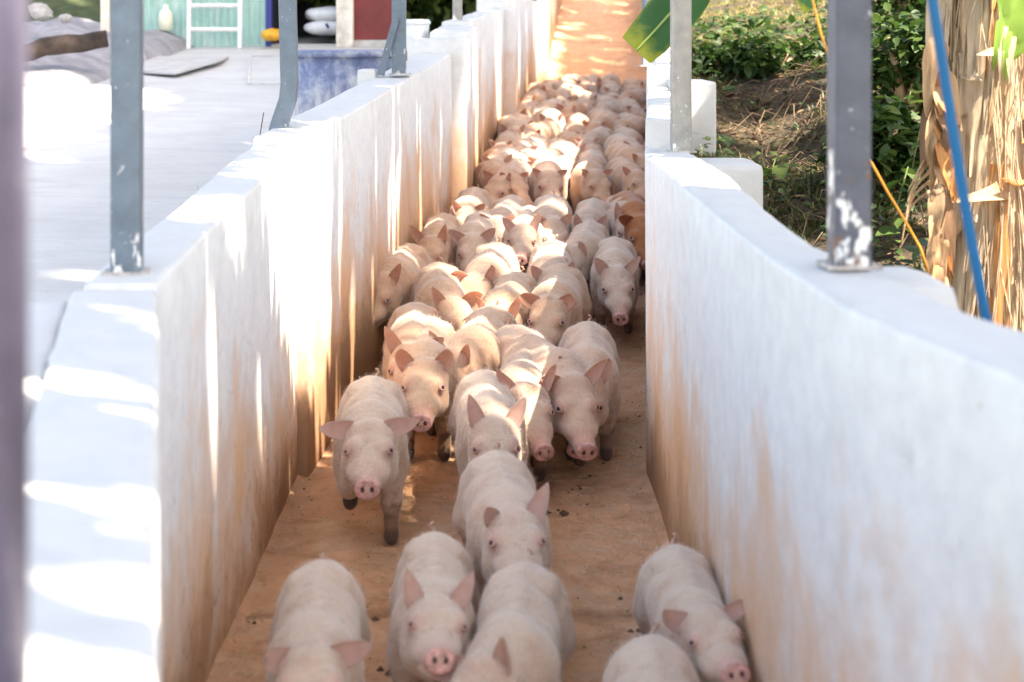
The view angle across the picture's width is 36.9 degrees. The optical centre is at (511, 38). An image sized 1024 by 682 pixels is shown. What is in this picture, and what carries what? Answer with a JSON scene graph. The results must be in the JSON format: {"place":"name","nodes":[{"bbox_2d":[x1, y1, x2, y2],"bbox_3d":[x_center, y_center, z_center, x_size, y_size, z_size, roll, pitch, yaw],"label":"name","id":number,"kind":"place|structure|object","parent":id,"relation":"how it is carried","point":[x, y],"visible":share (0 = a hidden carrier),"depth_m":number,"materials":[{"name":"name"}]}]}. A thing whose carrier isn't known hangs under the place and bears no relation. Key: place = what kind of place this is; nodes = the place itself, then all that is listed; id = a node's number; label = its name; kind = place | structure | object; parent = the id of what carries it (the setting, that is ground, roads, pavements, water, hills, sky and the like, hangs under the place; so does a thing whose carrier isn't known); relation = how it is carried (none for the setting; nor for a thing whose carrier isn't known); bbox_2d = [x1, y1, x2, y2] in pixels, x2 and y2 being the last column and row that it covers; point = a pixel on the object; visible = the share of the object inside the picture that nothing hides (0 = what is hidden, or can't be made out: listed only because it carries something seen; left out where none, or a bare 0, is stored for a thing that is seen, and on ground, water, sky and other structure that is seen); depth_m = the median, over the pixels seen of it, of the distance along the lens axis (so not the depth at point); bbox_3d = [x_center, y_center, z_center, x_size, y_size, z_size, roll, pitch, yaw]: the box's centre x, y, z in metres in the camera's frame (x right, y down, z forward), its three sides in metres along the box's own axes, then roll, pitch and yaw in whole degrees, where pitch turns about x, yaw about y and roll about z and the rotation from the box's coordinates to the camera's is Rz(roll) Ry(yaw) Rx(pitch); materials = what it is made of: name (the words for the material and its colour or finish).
{"place":"outdoors","nodes":[
{"label":"outdoors","id":0,"kind":"place"},
{"bbox_2d":[29,31,429,301],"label":"yard ground","id":1,"kind":"structure","parent":0,"point":[202,126],"depth_m":7.22,"materials":[{"name":"concrete"}]},
{"bbox_2d":[101,0,109,31],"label":"steel post","id":2,"kind":"object","parent":1,"relation":"on","point":[105,14],"visible":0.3,"depth_m":11.47,"materials":[{"name":"beige paint"}]},
{"bbox_2d":[29,16,192,86],"bbox_3d":[-3.475,0.066,11.320,1.850,0.485,3.400,0,0,0],"label":"rubble heap","id":3,"kind":"object","parent":1,"relation":"on","point":[83,68],"visible":0.51,"depth_m":10.44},
{"bbox_2d":[29,3,52,19],"bbox_3d":[-3.255,-0.190,10.607,0.179,0.121,0.182,0,0,0],"label":"stone","id":4,"kind":"object","parent":3,"relation":"on","point":[39,11],"visible":0.96,"depth_m":10.55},
{"bbox_2d":[29,30,108,60],"bbox_3d":[-2.962,0.048,9.850,0.729,0.211,0.130,0,0,-16],"label":"log","id":5,"kind":"object","parent":3,"relation":"on","point":[58,45],"visible":0.76,"depth_m":9.83,"materials":[{"name":"brown wood"}]},
{"bbox_2d":[158,5,172,30],"bbox_3d":[-2.768,-0.169,12.280,0.116,0.210,0.116,0,0,0],"label":"jug","id":6,"kind":"object","parent":3,"relation":"on","point":[165,18],"visible":1,"depth_m":12.24,"materials":[{"name":"beige plastic"}]},
{"bbox_2d":[144,56,228,74],"bbox_3d":[-2.383,0.180,10.686,0.673,0.108,1.396,0,0,0],"label":"board","id":7,"kind":"object","parent":1,"relation":"on","point":[171,65],"visible":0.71,"depth_m":10.72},
{"bbox_2d":[186,0,242,48],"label":"ladder","id":8,"kind":"object","parent":1,"relation":"on","point":[191,5],"visible":0.95,"depth_m":12.21,"materials":[{"name":"metal"}]},
{"bbox_2d":[144,0,391,47],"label":"shed","id":9,"kind":"structure","parent":1,"relation":"on","point":[363,23],"depth_m":12.41,"materials":[{"name":"blue paint"}]},
{"bbox_2d":[304,20,335,35],"bbox_3d":[-1.530,-0.089,12.753,0.385,0.135,0.396,0,0,0],"label":"sack","id":10,"kind":"object","parent":1,"relation":"on","point":[317,28],"visible":0.61,"depth_m":12.57,"materials":[{"name":"white plastic"}]},
{"bbox_2d":[305,6,335,20],"bbox_3d":[-1.516,-0.208,12.749,0.397,0.132,0.403,0,0,0],"label":"sack","id":11,"kind":"object","parent":10,"relation":"on","point":[327,13],"visible":0.59,"depth_m":12.56,"materials":[{"name":"white plastic"}]},
{"bbox_2d":[294,50,391,116],"bbox_3d":[-0.807,0.276,7.300,0.516,0.446,0.516,0,0,0],"label":"tub","id":12,"kind":"object","parent":1,"relation":"on","point":[325,75],"visible":0.45,"depth_m":7.08,"materials":[{"name":"blue plastic"}]},
{"bbox_2d":[331,0,535,31],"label":"bush","id":13,"kind":"object","parent":1,"relation":"on","point":[437,12],"visible":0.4,"depth_m":13.73,"materials":[{"name":"green plant"}]},
{"bbox_2d":[29,0,451,29],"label":"grass bank","id":14,"kind":"structure","parent":0,"point":[89,9],"depth_m":15.27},
{"bbox_2d":[213,0,661,681],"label":"lane floor","id":15,"kind":"structure","parent":0,"point":[589,38],"depth_m":4.24,"materials":[{"name":"concrete"}]},
{"bbox_2d":[29,0,561,681],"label":"lane wall","id":16,"kind":"structure","parent":15,"relation":"on","point":[187,392],"depth_m":3.48,"materials":[{"name":"paint"}]},
{"bbox_2d":[0,0,28,681],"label":"steel post","id":17,"kind":"object","parent":16,"relation":"on","point":[14,340],"visible":1,"depth_m":1.01,"materials":[{"name":"metal"}]},
{"bbox_2d":[102,0,151,275],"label":"steel post","id":18,"kind":"object","parent":16,"relation":"on","point":[126,137],"visible":1,"depth_m":2.88,"materials":[{"name":"metal"}]},
{"bbox_2d":[253,0,298,137],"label":"steel post","id":19,"kind":"object","parent":16,"relation":"on","point":[289,75],"visible":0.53,"depth_m":4.82,"materials":[{"name":"metal"}]},
{"bbox_2d":[357,69,377,84],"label":"concrete pillar","id":20,"kind":"structure","parent":16,"relation":"attached to","point":[364,75],"depth_m":6.54,"materials":[{"name":"paint"}]},
{"bbox_2d":[378,0,410,75],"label":"steel post","id":21,"kind":"object","parent":16,"relation":"on","point":[396,40],"visible":1,"depth_m":6.59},
{"bbox_2d":[263,552,373,681],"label":"pig","id":22,"kind":"object","parent":15,"relation":"on","point":[319,628],"visible":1,"depth_m":2.79},
{"bbox_2d":[318,368,418,544],"bbox_3d":[-0.386,1.148,4.197,0.260,0.377,0.898,0,2,-4],"label":"pig","id":23,"kind":"object","parent":15,"relation":"on","point":[368,430],"visible":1,"depth_m":4.04},
{"bbox_2d":[373,239,431,333],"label":"pig","id":24,"kind":"object","parent":15,"relation":"on","point":[404,264],"visible":0.47,"depth_m":5.89},
{"bbox_2d":[379,295,443,435],"bbox_3d":[-0.324,1.091,5.072,0.256,0.392,0.852,0,5,-3],"label":"pig","id":25,"kind":"object","parent":15,"relation":"on","point":[404,328],"visible":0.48,"depth_m":4.99},
{"bbox_2d":[393,309,457,461],"bbox_3d":[-0.268,1.104,4.837,0.254,0.401,0.870,0,5,-1],"label":"pig","id":26,"kind":"object","parent":15,"relation":"on","point":[425,375],"visible":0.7,"depth_m":4.63},
{"bbox_2d":[385,521,481,681],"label":"pig","id":27,"kind":"object","parent":15,"relation":"on","point":[434,597],"visible":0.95,"depth_m":2.93},
{"bbox_2d":[410,209,460,267],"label":"pig","id":28,"kind":"object","parent":15,"relation":"on","point":[434,239],"visible":0.56,"depth_m":6.57},
{"bbox_2d":[233,293,643,674],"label":"dung crumbs","id":29,"kind":"object","parent":15,"relation":"on","point":[562,513],"visible":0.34,"depth_m":4.01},
{"bbox_2d":[231,331,659,681],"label":"straw bits","id":30,"kind":"object","parent":15,"relation":"on","point":[436,529],"visible":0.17,"depth_m":4.12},
{"bbox_2d":[409,256,482,331],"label":"pig","id":31,"kind":"object","parent":15,"relation":"on","point":[438,285],"visible":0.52,"depth_m":5.52},
{"bbox_2d":[449,183,493,224],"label":"pig","id":32,"kind":"object","parent":15,"relation":"on","point":[470,200],"visible":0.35,"depth_m":7.38},
{"bbox_2d":[448,207,495,271],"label":"pig","id":33,"kind":"object","parent":15,"relation":"on","point":[472,233],"visible":0.55,"depth_m":6.61},
{"bbox_2d":[429,298,516,438],"bbox_3d":[-0.120,1.103,5.047,0.266,0.386,0.806,0,0,12],"label":"pig","id":34,"kind":"object","parent":15,"relation":"on","point":[473,342],"visible":0.47,"depth_m":4.91},
{"bbox_2d":[451,237,520,310],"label":"pig","id":35,"kind":"object","parent":15,"relation":"on","point":[490,262],"visible":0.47,"depth_m":5.93},
{"bbox_2d":[447,362,530,477],"bbox_3d":[-0.059,1.136,4.279,0.239,0.393,0.836,0,2,-4],"label":"pig","id":36,"kind":"object","parent":15,"relation":"on","point":[487,411],"visible":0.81,"depth_m":4.16},
{"bbox_2d":[417,548,579,681],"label":"pig","id":37,"kind":"object","parent":15,"relation":"on","point":[525,630],"visible":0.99,"depth_m":2.79},
{"bbox_2d":[480,145,521,163],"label":"pig","id":38,"kind":"object","parent":15,"relation":"on","point":[503,155],"visible":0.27,"depth_m":8.70},
{"bbox_2d":[451,441,554,619],"bbox_3d":[-0.013,1.159,3.494,0.241,0.397,0.831,0,2,-5],"label":"pig","id":39,"kind":"object","parent":15,"relation":"on","point":[499,519],"visible":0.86,"depth_m":3.39},
{"bbox_2d":[474,160,531,204],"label":"pig","id":40,"kind":"object","parent":15,"relation":"on","point":[519,186],"visible":0.39,"depth_m":8.21},
{"bbox_2d":[479,191,527,243],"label":"pig","id":41,"kind":"object","parent":15,"relation":"on","point":[507,206],"visible":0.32,"depth_m":7.05},
{"bbox_2d":[489,130,518,146],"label":"pig","id":42,"kind":"object","parent":15,"relation":"on","point":[507,137],"visible":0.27,"depth_m":9.83},
{"bbox_2d":[475,266,537,326],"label":"pig","id":43,"kind":"object","parent":15,"relation":"on","point":[507,290],"visible":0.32,"depth_m":5.49},
{"bbox_2d":[483,159,531,205],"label":"pig","id":44,"kind":"object","parent":15,"relation":"on","point":[496,187],"visible":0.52,"depth_m":8.11},
{"bbox_2d":[497,115,529,138],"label":"pig","id":45,"kind":"object","parent":15,"relation":"on","point":[519,127],"visible":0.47,"depth_m":10.32},
{"bbox_2d":[502,201,543,270],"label":"pig","id":46,"kind":"object","parent":15,"relation":"on","point":[523,231],"visible":0.56,"depth_m":6.72},
{"bbox_2d":[496,345,555,481],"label":"pig","id":47,"kind":"object","parent":15,"relation":"on","point":[520,373],"visible":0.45,"depth_m":4.47},
{"bbox_2d":[512,149,539,167],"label":"pig","id":48,"kind":"object","parent":15,"relation":"on","point":[523,155],"visible":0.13,"depth_m":8.89},
{"bbox_2d":[508,134,548,153],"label":"pig","id":49,"kind":"object","parent":15,"relation":"on","point":[539,144],"visible":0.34,"depth_m":9.54},
{"bbox_2d":[517,100,539,115],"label":"pig","id":50,"kind":"object","parent":15,"relation":"on","point":[526,108],"visible":0.18,"depth_m":11.46},
{"bbox_2d":[520,89,547,103],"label":"pig","id":51,"kind":"object","parent":15,"relation":"on","point":[540,96],"visible":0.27,"depth_m":12.44},
{"bbox_2d":[527,82,558,95],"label":"pig","id":52,"kind":"object","parent":15,"relation":"on","point":[547,88],"visible":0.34,"depth_m":13.04},
{"bbox_2d":[528,120,559,139],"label":"pig","id":53,"kind":"object","parent":15,"relation":"on","point":[548,129],"visible":0.41,"depth_m":10.63},
{"bbox_2d":[530,106,565,131],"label":"pig","id":54,"kind":"object","parent":15,"relation":"on","point":[544,113],"visible":0.41,"depth_m":11.09},
{"bbox_2d":[495,317,607,467],"bbox_3d":[0.112,1.119,4.768,0.258,0.384,0.861,0,5,-20],"label":"pig","id":55,"kind":"object","parent":15,"relation":"on","point":[574,404],"visible":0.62,"depth_m":4.53},
{"bbox_2d":[526,234,577,282],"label":"pig","id":56,"kind":"object","parent":15,"relation":"on","point":[545,254],"visible":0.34,"depth_m":6.08},
{"bbox_2d":[533,190,572,242],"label":"pig","id":57,"kind":"object","parent":15,"relation":"on","point":[555,211],"visible":0.42,"depth_m":6.95},
{"bbox_2d":[527,143,578,168],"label":"pig","id":58,"kind":"object","parent":15,"relation":"on","point":[558,150],"visible":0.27,"depth_m":8.93},
{"bbox_2d":[529,154,577,214],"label":"pig","id":59,"kind":"object","parent":15,"relation":"on","point":[546,177],"visible":0.56,"depth_m":8.21},
{"bbox_2d":[519,258,592,346],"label":"pig","id":60,"kind":"object","parent":15,"relation":"on","point":[556,301],"visible":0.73,"depth_m":5.47},
{"bbox_2d":[547,87,574,100],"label":"pig","id":61,"kind":"object","parent":15,"relation":"on","point":[561,93],"visible":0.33,"depth_m":12.68},
{"bbox_2d":[548,138,586,156],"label":"pig","id":62,"kind":"object","parent":15,"relation":"on","point":[557,141],"visible":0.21,"depth_m":9.50},
{"bbox_2d":[551,80,586,100],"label":"pig","id":63,"kind":"object","parent":15,"relation":"on","point":[574,89],"visible":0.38,"depth_m":13.27},
{"bbox_2d":[555,130,583,146],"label":"pig","id":64,"kind":"object","parent":15,"relation":"on","point":[567,135],"visible":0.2,"depth_m":10.13},
{"bbox_2d":[556,99,595,122],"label":"pig","id":65,"kind":"object","parent":15,"relation":"on","point":[585,106],"visible":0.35,"depth_m":11.63},
{"bbox_2d":[550,217,611,315],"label":"pig","id":66,"kind":"object","parent":15,"relation":"on","point":[584,239],"visible":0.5,"depth_m":6.44},
{"bbox_2d":[570,195,608,233],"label":"pig","id":67,"kind":"object","parent":15,"relation":"on","point":[590,209],"visible":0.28,"depth_m":7.03},
{"bbox_2d":[558,314,621,460],"bbox_3d":[0.243,1.119,4.859,0.247,0.371,0.806,0,5,2],"label":"pig","id":68,"kind":"object","parent":15,"relation":"on","point":[589,343],"visible":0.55,"depth_m":4.76},
{"bbox_2d":[569,155,612,212],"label":"pig","id":69,"kind":"object","parent":15,"relation":"on","point":[590,175],"visible":0.81,"depth_m":8.28},
{"bbox_2d":[574,126,613,148],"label":"pig","id":70,"kind":"object","parent":15,"relation":"on","point":[600,135],"visible":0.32,"depth_m":9.92},
{"bbox_2d":[582,112,621,134],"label":"pig","id":71,"kind":"object","parent":15,"relation":"on","point":[608,120],"visible":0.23,"depth_m":10.53},
{"bbox_2d":[594,99,622,113],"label":"pig","id":72,"kind":"object","parent":15,"relation":"on","point":[613,105],"visible":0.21,"depth_m":11.71},
{"bbox_2d":[599,83,624,95],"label":"pig","id":73,"kind":"object","parent":15,"relation":"on","point":[605,89],"visible":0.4,"depth_m":13.21},
{"bbox_2d":[589,232,641,333],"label":"pig","id":74,"kind":"object","parent":15,"relation":"on","point":[615,274],"visible":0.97,"depth_m":6.02},
{"bbox_2d":[606,189,639,265],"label":"pig","id":75,"kind":"object","parent":15,"relation":"on","point":[614,212],"visible":0.18,"depth_m":7.08},
{"bbox_2d":[603,133,644,153],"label":"pig","id":76,"kind":"object","parent":15,"relation":"on","point":[618,137],"visible":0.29,"depth_m":9.54},
{"bbox_2d":[604,141,644,170],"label":"pig","id":77,"kind":"object","parent":15,"relation":"on","point":[622,149],"visible":0.24,"depth_m":8.93},
{"bbox_2d":[605,156,644,197],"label":"pig","id":78,"kind":"object","parent":15,"relation":"on","point":[628,173],"visible":0.54,"depth_m":8.30},
{"bbox_2d":[609,187,645,280],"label":"pig","id":79,"kind":"object","parent":15,"relation":"on","point":[632,219],"visible":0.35,"depth_m":6.96},
{"bbox_2d":[610,88,645,111],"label":"pig","id":80,"kind":"object","parent":15,"relation":"on","point":[638,95],"visible":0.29,"depth_m":12.44},
{"bbox_2d":[612,116,645,140],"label":"pig","id":81,"kind":"object","parent":15,"relation":"on","point":[636,123],"visible":0.27,"depth_m":10.71},
{"bbox_2d":[614,126,643,144],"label":"pig","id":82,"kind":"object","parent":15,"relation":"on","point":[634,134],"visible":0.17,"depth_m":10.01},
{"bbox_2d":[618,98,645,118],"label":"pig","id":83,"kind":"object","parent":15,"relation":"on","point":[630,106],"visible":0.33,"depth_m":11.77},
{"bbox_2d":[598,619,701,681],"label":"pig","id":84,"kind":"object","parent":15,"relation":"on","point":[651,657],"visible":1,"depth_m":2.70},
{"bbox_2d":[630,533,754,681],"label":"pig","id":85,"kind":"object","parent":15,"relation":"on","point":[677,597],"visible":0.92,"depth_m":2.94},
{"bbox_2d":[645,48,1023,681],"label":"lane wall","id":86,"kind":"structure","parent":15,"relation":"on","point":[835,465],"depth_m":2.29,"materials":[{"name":"paint"}]},
{"bbox_2d":[665,0,696,152],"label":"steel post","id":87,"kind":"object","parent":86,"relation":"on","point":[680,75],"visible":1,"depth_m":4.81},
{"bbox_2d":[668,79,715,155],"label":"concrete pillar","id":88,"kind":"structure","parent":86,"relation":"attached to","point":[703,108],"depth_m":6.10,"materials":[{"name":"paint"}]},
{"bbox_2d":[699,158,762,208],"bbox_3d":[0.660,0.600,4.780,0.200,0.440,0.300,0,0,0],"label":"concrete pad","id":89,"kind":"object","parent":86,"relation":"attached to","point":[745,175],"visible":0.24,"depth_m":4.63,"materials":[{"name":"paint"}]},
{"bbox_2d":[816,0,882,269],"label":"steel post","id":90,"kind":"object","parent":86,"relation":"on","point":[849,134],"visible":1,"depth_m":2.46,"materials":[{"name":"metal"}]},
{"bbox_2d":[868,266,958,309],"bbox_3d":[0.662,0.550,2.620,0.155,0.300,0.260,0,0,0],"label":"concrete pad","id":91,"kind":"object","parent":86,"relation":"attached to","point":[927,285],"visible":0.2,"depth_m":2.54,"materials":[{"name":"paint"}]},
{"bbox_2d":[927,0,991,321],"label":"hose","id":92,"kind":"object","parent":86,"relation":"hanging from","point":[955,145],"visible":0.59,"depth_m":2.45,"materials":[{"name":"plastic"}]},
{"bbox_2d":[206,270,669,681],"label":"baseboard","id":93,"kind":"structure","parent":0,"point":[229,643],"depth_m":4.18,"materials":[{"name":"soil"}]},
{"bbox_2d":[623,0,710,63],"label":"banana leaf","id":94,"kind":"object","parent":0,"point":[646,36],"visible":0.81,"depth_m":5.42,"materials":[{"name":"green"}]},
{"bbox_2d":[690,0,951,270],"bbox_3d":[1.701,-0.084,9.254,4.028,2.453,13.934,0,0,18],"label":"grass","id":95,"kind":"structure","parent":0,"point":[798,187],"depth_m":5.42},
{"bbox_2d":[692,0,951,272],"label":"hillside","id":96,"kind":"structure","parent":0,"point":[753,146],"depth_m":7.00,"materials":[{"name":"soil"}]},
{"bbox_2d":[692,15,768,76],"bbox_3d":[1.174,0.089,8.191,0.713,0.446,0.534,0,0,-38],"label":"bush","id":97,"kind":"object","parent":96,"relation":"on","point":[701,55],"visible":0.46,"depth_m":8.05,"materials":[{"name":"green plant"}]},
{"bbox_2d":[710,14,826,79],"bbox_3d":[1.420,0.088,7.920,0.820,0.434,0.681,0,0,40],"label":"bush","id":98,"kind":"object","parent":96,"relation":"on","point":[769,55],"visible":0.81,"depth_m":7.84,"materials":[{"name":"green plant"}]},
{"bbox_2d":[762,156,793,187],"bbox_3d":[0.904,0.469,5.314,0.121,0.130,0.125,0,0,24],"label":"weed plant","id":99,"kind":"object","parent":96,"relation":"on","point":[780,173],"visible":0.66,"depth_m":5.29,"materials":[{"name":"green plant"}]},
{"bbox_2d":[692,1,928,267],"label":"ground cover","id":100,"kind":"object","parent":96,"relation":"on","point":[763,8],"visible":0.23,"depth_m":7.85,"materials":[{"name":"green plant"}]},
{"bbox_2d":[696,31,928,257],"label":"twigs","id":101,"kind":"object","parent":96,"relation":"on","point":[781,150],"visible":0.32,"depth_m":6.85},
{"bbox_2d":[692,2,950,266],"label":"dry leaves","id":102,"kind":"object","parent":96,"relation":"on","point":[822,212],"visible":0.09,"depth_m":6.98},
{"bbox_2d":[809,95,928,185],"bbox_3d":[1.289,0.399,5.219,0.427,0.420,0.551,0,0,37],"label":"bush","id":103,"kind":"object","parent":96,"relation":"on","point":[891,121],"visible":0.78,"depth_m":5.09,"materials":[{"name":"green plant"}]},
{"bbox_2d":[811,0,929,272],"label":"cord","id":104,"kind":"object","parent":96,"relation":"on","point":[879,176],"visible":0.66,"depth_m":3.60,"materials":[{"name":"fabric"}]},
{"bbox_2d":[825,0,925,28],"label":"bush","id":105,"kind":"object","parent":96,"relation":"on","point":[910,5],"visible":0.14,"depth_m":8.13,"materials":[{"name":"green plant"}]},
{"bbox_2d":[822,0,952,111],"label":"bush","id":106,"kind":"object","parent":96,"relation":"on","point":[898,45],"visible":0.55,"depth_m":6.20,"materials":[{"name":"green plant"}]},
{"bbox_2d":[875,166,920,249],"bbox_3d":[1.181,0.527,4.661,0.143,0.281,0.134,0,0,27],"label":"weed plant","id":107,"kind":"object","parent":96,"relation":"on","point":[897,222],"visible":0.8,"depth_m":4.66,"materials":[{"name":"green plant"}]},
{"bbox_2d":[891,238,927,271],"bbox_3d":[1.148,0.683,4.368,0.130,0.233,0.150,0,0,-17],"label":"weed plant","id":108,"kind":"object","parent":96,"relation":"on","point":[914,250],"visible":0.32,"depth_m":4.37,"materials":[{"name":"green plant"}]},
{"bbox_2d":[894,129,928,206],"bbox_3d":[1.306,0.425,5.014,0.154,0.261,0.150,0,0,0],"label":"weed plant","id":109,"kind":"object","parent":96,"relation":"on","point":[915,147],"visible":0.53,"depth_m":5.00,"materials":[{"name":"green plant"}]},
{"bbox_2d":[914,0,1023,331],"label":"banana plant","id":110,"kind":"object","parent":96,"relation":"on","point":[991,135],"visible":0.52,"depth_m":4.17,"materials":[{"name":"plant"}]},
{"bbox_2d":[901,0,962,286],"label":"dry banana stalk","id":111,"kind":"object","parent":110,"relation":"hanging from","point":[935,154],"visible":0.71,"depth_m":4.06,"materials":[{"name":"plant"}]},
{"bbox_2d":[992,0,1023,85],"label":"banana leaf","id":112,"kind":"object","parent":110,"relation":"hanging from","point":[1008,48],"visible":1,"depth_m":3.95,"materials":[{"name":"green"}]},
{"bbox_3d":[-0.525,0.229,8.650,0.340,0.320,0.360,0,0,0],"label":"plinth","id":113,"kind":"object","parent":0,"visible":0},
{"bbox_2d":[406,19,430,50],"bbox_3d":[-0.545,-0.021,8.600,0.178,0.176,0.178,0,0,0],"label":"bucket","id":114,"kind":"object","parent":113,"relation":"on","point":[417,28],"visible":0.55,"depth_m":8.53,"materials":[{"name":"white plastic"}]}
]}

